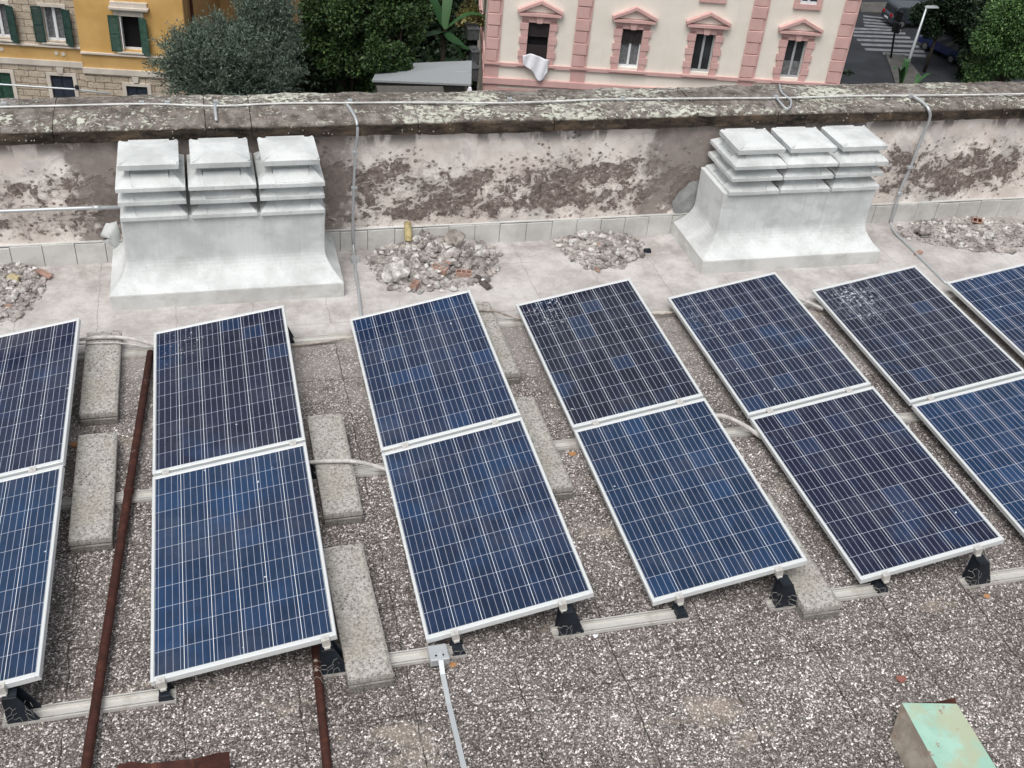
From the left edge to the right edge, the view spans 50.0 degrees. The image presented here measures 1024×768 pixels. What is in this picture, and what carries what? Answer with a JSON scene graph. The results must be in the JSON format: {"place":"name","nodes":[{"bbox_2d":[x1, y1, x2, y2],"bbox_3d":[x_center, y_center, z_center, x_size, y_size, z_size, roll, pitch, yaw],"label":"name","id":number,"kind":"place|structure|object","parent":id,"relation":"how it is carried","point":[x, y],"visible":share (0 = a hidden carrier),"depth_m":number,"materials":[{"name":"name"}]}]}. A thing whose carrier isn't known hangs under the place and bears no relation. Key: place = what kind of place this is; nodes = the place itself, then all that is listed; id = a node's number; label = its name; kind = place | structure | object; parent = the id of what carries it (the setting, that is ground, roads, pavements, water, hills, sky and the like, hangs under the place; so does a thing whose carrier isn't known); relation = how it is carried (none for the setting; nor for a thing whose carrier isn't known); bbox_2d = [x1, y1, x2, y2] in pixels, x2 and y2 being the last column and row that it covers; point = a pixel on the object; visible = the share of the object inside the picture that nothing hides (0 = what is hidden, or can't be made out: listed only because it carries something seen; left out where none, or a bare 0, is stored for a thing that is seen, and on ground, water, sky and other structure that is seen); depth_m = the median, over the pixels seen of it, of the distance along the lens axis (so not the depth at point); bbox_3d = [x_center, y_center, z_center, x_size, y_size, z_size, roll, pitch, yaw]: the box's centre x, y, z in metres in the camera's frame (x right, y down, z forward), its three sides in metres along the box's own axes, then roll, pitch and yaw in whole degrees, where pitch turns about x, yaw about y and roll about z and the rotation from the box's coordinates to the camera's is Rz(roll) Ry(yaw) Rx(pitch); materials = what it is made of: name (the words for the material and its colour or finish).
{"place":"outdoors","nodes":[
{"label":"outdoors","id":0,"kind":"place"},
{"bbox_2d":[0,0,307,110],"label":"ochre building","id":1,"kind":"structure","parent":0,"point":[98,45],"depth_m":47.38,"materials":[{"name":"paint"}]},
{"bbox_2d":[0,0,18,43],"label":"window","id":2,"kind":"structure","parent":1,"relation":"in","point":[7,20],"depth_m":46.72,"materials":[{"name":"wood"}]},
{"bbox_2d":[0,69,18,98],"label":"window","id":3,"kind":"structure","parent":1,"relation":"in","point":[7,76],"depth_m":48.30,"materials":[{"name":"stone"}]},
{"bbox_2d":[30,3,74,46],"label":"window","id":4,"kind":"structure","parent":1,"relation":"in","point":[57,19],"depth_m":46.84,"materials":[{"name":"wood"}]},
{"bbox_2d":[45,72,78,97],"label":"window","id":5,"kind":"structure","parent":1,"relation":"in","point":[65,80],"depth_m":48.37,"materials":[{"name":"glass"}]},
{"bbox_2d":[107,0,149,55],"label":"window","id":6,"kind":"structure","parent":1,"relation":"in","point":[134,32],"depth_m":46.93,"materials":[{"name":"wood"}]},
{"bbox_2d":[122,82,151,95],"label":"window","id":7,"kind":"structure","parent":1,"relation":"in","point":[132,88],"depth_m":48.49,"materials":[{"name":"stone"}]},
{"bbox_2d":[0,215,1023,767],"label":"roof terrace","id":8,"kind":"structure","parent":0,"point":[730,677],"depth_m":6.44,"materials":[{"name":"gravel"}]},
{"bbox_2d":[0,262,52,325],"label":"rubble pile","id":9,"kind":"object","parent":8,"relation":"on","point":[28,287],"visible":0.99,"depth_m":8.83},
{"bbox_2d":[2,686,176,727],"bbox_3d":[-2.208,1.693,5.772,0.856,0.023,0.092,-5,37,-14],"label":"base rail","id":10,"kind":"object","parent":8,"relation":"on","point":[81,707],"visible":0.7,"depth_m":5.77,"materials":[{"name":"metal"}]},
{"bbox_2d":[1,685,40,723],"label":"tall foot","id":11,"kind":"object","parent":10,"relation":"on","point":[16,697],"visible":0.9,"depth_m":5.61},
{"bbox_2d":[68,432,118,553],"bbox_3d":[-2.666,0.674,7.031,0.250,0.104,1.026,-5,37,-14],"label":"ballast block","id":12,"kind":"object","parent":8,"relation":"on","point":[92,519],"depth_m":6.92,"materials":[{"name":"concrete"}]},
{"bbox_2d":[79,330,122,425],"bbox_3d":[-2.978,-0.059,7.988,0.250,0.104,1.026,-5,37,-14],"label":"ballast block","id":13,"kind":"object","parent":8,"relation":"on","point":[100,394],"depth_m":7.85,"materials":[{"name":"concrete"}]},
{"bbox_2d":[60,489,151,510],"bbox_3d":[-2.606,0.740,7.017,0.856,0.023,0.092,-5,37,-14],"label":"base rail","id":14,"kind":"object","parent":8,"relation":"on","point":[137,496],"depth_m":7.04,"materials":[{"name":"metal"}]},
{"bbox_2d":[77,347,153,361],"bbox_3d":[-3.006,-0.221,8.272,0.856,0.023,0.092,-5,37,-14],"label":"base rail","id":15,"kind":"object","parent":8,"relation":"on","point":[134,353],"depth_m":8.29,"materials":[{"name":"metal"}]},
{"bbox_3d":[-3.312,-0.277,8.131,0.155,0.212,0.090,-5,37,-14],"label":"tall foot","id":16,"kind":"object","parent":15,"relation":"on","visible":0},
{"bbox_2d":[0,318,80,478],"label":"solar panel","id":17,"kind":"object","parent":16,"relation":"on","point":[37,371],"visible":1,"depth_m":7.43,"materials":[{"name":"blue glass"}]},
{"bbox_2d":[80,350,153,767],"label":"rusty pipe","id":18,"kind":"object","parent":8,"relation":"on","point":[94,713],"visible":0.99,"depth_m":6.40,"materials":[{"name":"metal"}]},
{"bbox_2d":[117,751,229,767],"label":"rusty sheet","id":19,"kind":"object","parent":8,"relation":"on","point":[219,760],"visible":1,"depth_m":5.38,"materials":[{"name":"metal"}]},
{"bbox_2d":[110,135,343,310],"bbox_3d":[-2.345,-1.351,8.939,1.847,1.176,0.760,-5,37,-14],"label":"chimney","id":20,"kind":"object","parent":8,"relation":"on","point":[224,226],"visible":1,"depth_m":8.79,"materials":[{"name":"concrete"}]},
{"bbox_2d":[311,644,331,767],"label":"rusty pipe","id":21,"kind":"object","parent":8,"relation":"on","point":[323,726],"visible":0.44,"depth_m":5.83,"materials":[{"name":"metal"}]},
{"bbox_2d":[291,333,354,343],"bbox_3d":[-1.471,-0.355,8.667,0.846,0.023,0.092,-5,37,-14],"label":"base rail","id":22,"kind":"object","parent":8,"relation":"on","point":[307,339],"visible":0.41,"depth_m":8.66,"materials":[{"name":"metal"}]},
{"bbox_2d":[288,327,294,343],"bbox_3d":[-1.772,-0.412,8.527,0.155,0.212,0.090,-5,37,-14],"label":"tall foot","id":23,"kind":"object","parent":22,"relation":"on","point":[291,336],"visible":0.23,"depth_m":8.55},
{"bbox_2d":[152,305,305,476],"bbox_3d":[-2.037,-0.001,7.793,0.992,0.040,1.650,-13,39,-8],"label":"solar panel","id":24,"kind":"object","parent":23,"relation":"on","point":[225,388],"visible":1,"depth_m":7.70,"materials":[{"name":"blue glass"}]},
{"bbox_2d":[307,413,362,526],"bbox_3d":[-1.200,0.557,7.394,0.250,0.104,1.026,-5,37,-14],"label":"ballast block","id":25,"kind":"object","parent":8,"relation":"on","point":[339,496],"depth_m":7.27,"materials":[{"name":"concrete"}]},
{"bbox_2d":[309,459,385,471],"bbox_3d":[-1.112,0.546,7.349,0.586,0.100,0.049,1,36,-7],"label":"corrugated conduit","id":26,"kind":"object","parent":25,"relation":"on","point":[369,464],"visible":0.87,"depth_m":7.33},
{"bbox_2d":[312,463,385,481],"bbox_3d":[-1.075,0.595,7.427,0.846,0.023,0.092,-5,37,-14],"label":"base rail","id":27,"kind":"object","parent":8,"relation":"on","point":[362,471],"visible":0.12,"depth_m":7.44,"materials":[{"name":"metal"}]},
{"bbox_2d":[323,543,393,692],"bbox_3d":[-0.906,1.330,6.381,0.250,0.104,1.026,-6,38,-15],"label":"ballast block","id":28,"kind":"object","parent":8,"relation":"on","point":[363,647],"depth_m":6.28,"materials":[{"name":"concrete"}]},
{"bbox_2d":[322,642,466,677],"bbox_3d":[-0.676,1.551,6.178,0.846,0.023,0.092,-5,37,-14],"label":"base rail","id":29,"kind":"object","parent":8,"relation":"on","point":[408,657],"visible":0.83,"depth_m":6.20,"materials":[{"name":"metal"}]},
{"bbox_2d":[319,640,345,674],"bbox_3d":[-0.978,1.494,6.039,0.155,0.212,0.090,-5,37,-14],"label":"tall foot","id":30,"kind":"object","parent":29,"relation":"on","point":[327,657],"visible":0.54,"depth_m":6.01},
{"bbox_2d":[150,442,336,685],"bbox_3d":[-1.626,0.988,6.501,0.992,0.040,1.650,-13,39,-8],"label":"solar panel","id":31,"kind":"object","parent":30,"relation":"on","point":[238,571],"visible":1,"depth_m":6.39,"materials":[{"name":"blue glass"}]},
{"bbox_2d":[427,644,449,666],"bbox_3d":[-0.414,1.526,6.190,0.110,0.059,0.110,-5,37,-14],"label":"junction box","id":32,"kind":"object","parent":29,"relation":"on","point":[432,650],"visible":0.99,"depth_m":6.17,"materials":[{"name":"plastic"}]},
{"bbox_2d":[366,234,502,293],"bbox_3d":[-0.642,-1.084,9.690,1.260,0.179,0.857,-5,37,-14],"label":"rubble pile","id":33,"kind":"object","parent":8,"relation":"on","point":[422,255],"visible":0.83,"depth_m":9.70,"materials":[{"name":"stone"}]},
{"bbox_2d":[381,260,410,284],"bbox_3d":[-0.990,-0.966,9.465,0.242,0.178,0.292,27,41,27],"label":"mortar chunk","id":34,"kind":"object","parent":33,"relation":"on","point":[398,272],"visible":1,"depth_m":9.40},
{"bbox_2d":[444,229,464,249],"bbox_3d":[-0.516,-1.302,9.896,0.174,0.159,0.249,16,37,14],"label":"mortar chunk","id":35,"kind":"object","parent":33,"relation":"on","point":[453,238],"visible":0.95,"depth_m":9.84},
{"bbox_2d":[437,651,466,767],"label":"conduit pipe","id":36,"kind":"object","parent":8,"relation":"on","point":[451,713],"visible":1,"depth_m":5.93,"materials":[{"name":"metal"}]},
{"bbox_2d":[475,302,519,384],"bbox_3d":[-0.183,-0.334,8.750,0.250,0.104,1.026,-5,37,-14],"label":"ballast block","id":37,"kind":"object","parent":8,"relation":"on","point":[502,351],"depth_m":8.64,"materials":[{"name":"concrete"}]},
{"bbox_2d":[0,81,1023,266],"bbox_3d":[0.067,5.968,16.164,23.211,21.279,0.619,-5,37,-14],"label":"parapet wall","id":38,"kind":"structure","parent":8,"relation":"on","point":[495,173],"depth_m":9.78,"materials":[{"name":"paint"}]},
{"bbox_2d":[0,205,120,212],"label":"wall pipe","id":39,"kind":"object","parent":38,"relation":"attached to","point":[96,207],"depth_m":8.91,"materials":[{"name":"metal"}]},
{"bbox_2d":[100,221,119,247],"bbox_3d":[-3.363,-1.222,9.197,0.160,0.281,0.054,-5,37,-14],"label":"mortar smear","id":40,"kind":"object","parent":38,"relation":"attached to","point":[110,232],"visible":0.99,"depth_m":9.17},
{"bbox_2d":[346,103,362,315],"bbox_3d":[-1.260,-1.388,9.035,0.090,1.289,1.556,-3,37,-12],"label":"down conduit","id":41,"kind":"object","parent":38,"relation":"attached to","point":[354,258],"visible":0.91,"depth_m":9.40,"materials":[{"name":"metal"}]},
{"bbox_2d":[0,93,1023,107],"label":"coping cable","id":42,"kind":"object","parent":38,"relation":"on","point":[349,101],"visible":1,"depth_m":9.51,"materials":[{"name":"metal"}]},
{"bbox_2d":[672,180,698,214],"bbox_3d":[1.669,-1.768,10.416,0.311,0.396,0.011,-5,37,-14],"label":"mortar smear","id":43,"kind":"object","parent":38,"relation":"attached to","point":[684,200],"visible":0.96,"depth_m":10.42},
{"bbox_2d":[889,94,945,284],"bbox_3d":[3.990,-1.851,10.399,0.143,1.314,1.372,-4,37,-13],"label":"curved conduit","id":44,"kind":"object","parent":38,"relation":"attached to","point":[909,168],"visible":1,"depth_m":10.71,"materials":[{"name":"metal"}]},
{"bbox_2d":[514,396,573,499],"bbox_3d":[0.167,0.438,7.745,0.250,0.104,1.026,-5,37,-14],"label":"ballast block","id":45,"kind":"object","parent":8,"relation":"on","point":[557,476],"depth_m":7.65,"materials":[{"name":"concrete"}]},
{"bbox_2d":[553,438,580,450],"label":"base rail","id":46,"kind":"object","parent":8,"relation":"on","point":[566,444],"depth_m":7.85,"materials":[{"name":"metal"}]},
{"bbox_3d":[-0.062,0.390,7.672,0.155,0.212,0.090,-5,37,-14],"label":"tall foot","id":47,"kind":"object","parent":46,"relation":"on","visible":0},
{"bbox_2d":[350,290,520,452],"bbox_3d":[-0.615,-0.140,8.200,0.992,0.041,1.650,-14,39,-7],"label":"solar panel","id":48,"kind":"object","parent":47,"relation":"on","point":[431,369],"visible":1,"depth_m":8.11,"materials":[{"name":"blue glass"}]},
{"bbox_2d":[553,229,649,269],"bbox_3d":[0.876,-1.262,10.156,0.882,0.149,0.640,-5,37,-14],"label":"rubble pile","id":49,"kind":"object","parent":8,"relation":"on","point":[618,250],"visible":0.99,"depth_m":10.13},
{"bbox_2d":[550,608,689,639],"bbox_3d":[0.645,1.420,6.541,0.847,0.023,0.092,-5,37,-14],"label":"base rail","id":50,"kind":"object","parent":8,"relation":"on","point":[628,621],"visible":0.81,"depth_m":6.54,"materials":[{"name":"metal"}]},
{"bbox_2d":[555,603,583,635],"bbox_3d":[0.344,1.363,6.401,0.155,0.212,0.090,-5,37,-14],"label":"tall foot","id":51,"kind":"object","parent":50,"relation":"on","point":[569,617],"visible":0.88,"depth_m":6.37},
{"bbox_2d":[382,417,593,643],"bbox_3d":[-0.207,0.849,6.908,0.992,0.040,1.650,-14,39,-7],"label":"solar panel","id":52,"kind":"object","parent":51,"relation":"on","point":[486,537],"visible":1,"depth_m":6.80,"materials":[{"name":"blue glass"}]},
{"bbox_2d":[649,308,676,316],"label":"base rail","id":53,"kind":"object","parent":8,"relation":"on","point":[661,310],"depth_m":9.40,"materials":[{"name":"metal"}]},
{"bbox_3d":[0.878,-0.660,9.233,0.155,0.212,0.090,-5,37,-14],"label":"tall foot","id":54,"kind":"object","parent":53,"relation":"on","visible":0},
{"bbox_2d":[516,278,702,430],"bbox_3d":[0.711,-0.276,8.553,0.992,0.040,1.650,-14,39,-7],"label":"solar panel","id":55,"kind":"object","parent":54,"relation":"on","point":[606,352],"visible":1,"depth_m":8.46,"materials":[{"name":"blue glass"}]},
{"bbox_2d":[724,425,754,437],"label":"base rail","id":56,"kind":"object","parent":8,"relation":"on","point":[735,432],"depth_m":8.13,"materials":[{"name":"metal"}]},
{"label":"tall foot","id":57,"kind":"object","parent":56,"relation":"on","visible":0},
{"bbox_2d":[574,398,806,605],"bbox_3d":[1.119,0.714,7.261,0.992,0.040,1.650,-14,39,-7],"label":"solar panel","id":58,"kind":"object","parent":57,"relation":"on","point":[692,509],"visible":1,"depth_m":7.16,"materials":[{"name":"blue glass"}]},
{"bbox_2d":[671,125,888,273],"bbox_3d":[2.547,-1.750,10.195,1.815,1.136,0.760,-5,37,-14],"label":"chimney","id":59,"kind":"object","parent":8,"relation":"on","point":[788,197],"visible":1,"depth_m":10.05,"materials":[{"name":"concrete"}]},
{"bbox_2d":[766,493,841,620],"bbox_3d":[1.760,1.092,7.075,0.250,0.104,1.026,-5,37,-14],"label":"ballast block","id":60,"kind":"object","parent":8,"relation":"on","point":[816,597],"depth_m":6.76,"materials":[{"name":"concrete"}]},
{"bbox_2d":[801,299,822,307],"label":"base rail","id":61,"kind":"object","parent":8,"relation":"on","point":[815,301],"depth_m":9.72,"materials":[{"name":"metal"}]},
{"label":"tall foot","id":62,"kind":"object","parent":61,"relation":"on","visible":0},
{"bbox_2d":[667,272,870,418],"bbox_3d":[2.015,-0.356,8.839,0.992,0.040,1.650,-14,39,-8],"label":"solar panel","id":63,"kind":"object","parent":62,"relation":"on","point":[764,342],"visible":1,"depth_m":8.75,"materials":[{"name":"blue glass"}]},
{"bbox_2d":[764,583,888,611],"bbox_3d":[1.967,1.324,6.854,0.815,0.023,0.092,-5,37,-14],"label":"base rail","id":64,"kind":"object","parent":8,"relation":"on","point":[853,592],"visible":0.55,"depth_m":6.89,"materials":[{"name":"metal"}]},
{"bbox_2d":[769,574,796,607],"bbox_3d":[1.681,1.266,6.719,0.155,0.212,0.090,-5,37,-14],"label":"tall foot","id":65,"kind":"object","parent":64,"relation":"on","point":[784,586],"visible":1,"depth_m":6.68},
{"bbox_2d":[897,412,921,422],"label":"base rail","id":66,"kind":"object","parent":8,"relation":"on","point":[907,417],"depth_m":8.46,"materials":[{"name":"metal"}]},
{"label":"tall foot","id":67,"kind":"object","parent":66,"relation":"on","visible":0},
{"bbox_2d":[750,386,1003,583],"bbox_3d":[2.440,0.631,7.551,0.992,0.042,1.650,-14,39,-8],"label":"solar panel","id":68,"kind":"object","parent":67,"relation":"on","point":[877,487],"visible":1,"depth_m":7.45,"materials":[{"name":"blue glass"}]},
{"bbox_2d":[890,698,995,767],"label":"sheet metal duct","id":69,"kind":"object","parent":8,"relation":"on","point":[940,734],"visible":1,"depth_m":5.86,"materials":[{"name":"metal"}]},
{"bbox_2d":[942,291,957,298],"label":"base rail","id":70,"kind":"object","parent":8,"relation":"on","point":[950,294],"depth_m":10.06,"materials":[{"name":"metal"}]},
{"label":"tall foot","id":71,"kind":"object","parent":70,"relation":"on","visible":0},
{"bbox_2d":[812,265,1023,405],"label":"solar panel","id":72,"kind":"object","parent":71,"relation":"on","point":[915,334],"visible":1,"depth_m":9.06,"materials":[{"name":"blue glass"}]},
{"bbox_2d":[896,216,1023,254],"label":"rubble pile","id":73,"kind":"object","parent":8,"relation":"on","point":[966,233],"visible":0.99,"depth_m":11.03,"materials":[{"name":"stone"}]},
{"bbox_2d":[946,264,1023,358],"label":"solar panel","id":74,"kind":"object","parent":8,"relation":"on","point":[993,301],"visible":1,"depth_m":9.77,"materials":[{"name":"blue glass"}]},
{"bbox_2d":[957,567,1023,588],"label":"base rail","id":75,"kind":"object","parent":8,"relation":"on","point":[1008,575],"visible":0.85,"depth_m":7.12,"materials":[{"name":"metal"}]},
{"bbox_2d":[962,554,990,585],"bbox_3d":[2.991,1.182,7.014,0.155,0.212,0.090,-5,37,-14],"label":"tall foot","id":76,"kind":"object","parent":75,"relation":"on","point":[981,563],"visible":0.99,"depth_m":6.98},
{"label":"tall foot","id":77,"kind":"object","parent":8,"relation":"on","visible":0},
{"bbox_2d":[911,376,1023,537],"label":"solar panel","id":78,"kind":"object","parent":77,"relation":"on","point":[978,432],"visible":1,"depth_m":8.09,"materials":[{"name":"blue glass"}]},
{"bbox_2d":[476,0,861,90],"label":"pink trimmed building","id":79,"kind":"structure","parent":0,"point":[593,44],"depth_m":49.67,"materials":[{"name":"beige paint"}]},
{"bbox_2d":[454,0,484,28],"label":"balcony plants","id":80,"kind":"object","parent":79,"relation":"on","point":[470,6],"visible":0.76,"depth_m":52.17,"materials":[{"name":"green plant"}]},
{"bbox_2d":[523,54,548,81],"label":"bed sheet","id":81,"kind":"object","parent":79,"relation":"hanging from","point":[536,65],"visible":1,"depth_m":49.76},
{"bbox_2d":[517,0,563,68],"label":"window","id":82,"kind":"structure","parent":79,"relation":"in","point":[534,26],"depth_m":49.10,"materials":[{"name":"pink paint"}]},
{"bbox_2d":[609,6,657,73],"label":"window","id":83,"kind":"structure","parent":79,"relation":"in","point":[628,32],"depth_m":49.53,"materials":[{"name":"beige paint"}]},
{"bbox_2d":[681,11,731,78],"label":"window","id":84,"kind":"structure","parent":79,"relation":"in","point":[700,39],"depth_m":49.86,"materials":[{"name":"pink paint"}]},
{"bbox_2d":[771,18,823,84],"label":"window","id":85,"kind":"structure","parent":79,"relation":"in","point":[792,44],"depth_m":50.21,"materials":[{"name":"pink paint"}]},
{"bbox_2d":[793,0,822,10],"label":"window","id":86,"kind":"structure","parent":79,"relation":"in","point":[798,4],"depth_m":48.84,"materials":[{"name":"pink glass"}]},
{"bbox_2d":[860,2,886,13],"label":"pavement","id":87,"kind":"structure","parent":0,"point":[871,7],"depth_m":86.36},
{"bbox_2d":[885,53,921,83],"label":"pavement","id":88,"kind":"structure","parent":0,"point":[897,60],"depth_m":75.25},
{"bbox_2d":[840,0,1022,83],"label":"road","id":89,"kind":"structure","parent":0,"point":[865,66],"depth_m":76.88,"materials":[{"name":"asphalt"}]},
{"bbox_2d":[881,0,920,28],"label":"parked car","id":90,"kind":"object","parent":89,"relation":"on","point":[890,8],"visible":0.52,"depth_m":82.70,"materials":[{"name":"paint"}]},
{"bbox_2d":[918,34,962,63],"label":"parked car","id":91,"kind":"object","parent":89,"relation":"on","point":[945,45],"visible":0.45,"depth_m":77.37,"materials":[{"name":"blue paint"}]},
{"bbox_2d":[907,0,979,72],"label":"street tree","id":92,"kind":"object","parent":89,"relation":"on","point":[948,15],"visible":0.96,"depth_m":72.56,"materials":[{"name":"green plant"}]},
{"bbox_2d":[936,0,997,61],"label":"street tree","id":93,"kind":"object","parent":89,"relation":"on","point":[957,35],"visible":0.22,"depth_m":75.10,"materials":[{"name":"green plant"}]},
{"bbox_2d":[953,15,998,81],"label":"hedge tree","id":94,"kind":"object","parent":89,"relation":"on","point":[964,53],"visible":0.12,"depth_m":73.04,"materials":[{"name":"green plant"}]},
{"bbox_2d":[961,0,1023,82],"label":"street tree","id":95,"kind":"object","parent":89,"relation":"on","point":[999,45],"visible":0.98,"depth_m":58.24,"materials":[{"name":"green plant"}]},
{"label":"garden ground","id":96,"kind":"structure","parent":0,"visible":0},
{"bbox_2d":[141,3,311,109],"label":"olive tree","id":97,"kind":"object","parent":96,"relation":"on","point":[228,58],"visible":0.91,"depth_m":42.57,"materials":[{"name":"green plant"}]},
{"bbox_2d":[227,0,307,66],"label":"olive tree","id":98,"kind":"object","parent":96,"relation":"on","point":[274,12],"visible":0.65,"depth_m":43.30,"materials":[{"name":"green plant"}]},
{"bbox_2d":[259,15,340,92],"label":"evergreen tree","id":99,"kind":"object","parent":96,"relation":"on","point":[317,80],"visible":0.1,"depth_m":54.03,"materials":[{"name":"green plant"}]},
{"bbox_2d":[297,0,395,92],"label":"laurel tree","id":100,"kind":"object","parent":96,"relation":"on","point":[337,46],"visible":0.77,"depth_m":50.29,"materials":[{"name":"green plant"}]},
{"bbox_2d":[246,39,477,92],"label":"garden undergrowth","id":101,"kind":"object","parent":96,"relation":"on","point":[429,55],"visible":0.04,"depth_m":58.45,"materials":[{"name":"green plant"}]},
{"bbox_2d":[361,35,413,73],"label":"laurel tree","id":102,"kind":"object","parent":96,"relation":"on","point":[380,56],"visible":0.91,"depth_m":46.34,"materials":[{"name":"green plant"}]},
{"bbox_2d":[363,0,433,62],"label":"laurel tree","id":103,"kind":"object","parent":96,"relation":"on","point":[391,21],"visible":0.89,"depth_m":48.89,"materials":[{"name":"green plant"}]},
{"bbox_2d":[372,61,471,92],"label":"garden shed","id":104,"kind":"structure","parent":96,"relation":"on","point":[451,76],"depth_m":46.30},
{"bbox_2d":[376,85,443,92],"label":"lean to roof","id":105,"kind":"object","parent":104,"relation":"attached to","point":[410,89],"visible":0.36,"depth_m":44.42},
{"bbox_2d":[417,0,477,61],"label":"evergreen tree","id":106,"kind":"object","parent":96,"relation":"on","point":[456,31],"visible":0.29,"depth_m":59.90,"materials":[{"name":"green plant"}]},
{"bbox_2d":[426,0,485,61],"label":"banana plant","id":107,"kind":"object","parent":96,"relation":"on","point":[443,15],"visible":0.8,"depth_m":51.35,"materials":[{"name":"green plant"}]},
{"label":"tall foot","id":108,"kind":"object","parent":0,"visible":0},
{"bbox_2d":[0,465,64,688],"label":"solar panel","id":109,"kind":"object","parent":108,"relation":"on","point":[30,506],"visible":1,"depth_m":6.17,"materials":[{"name":"blue glass"}]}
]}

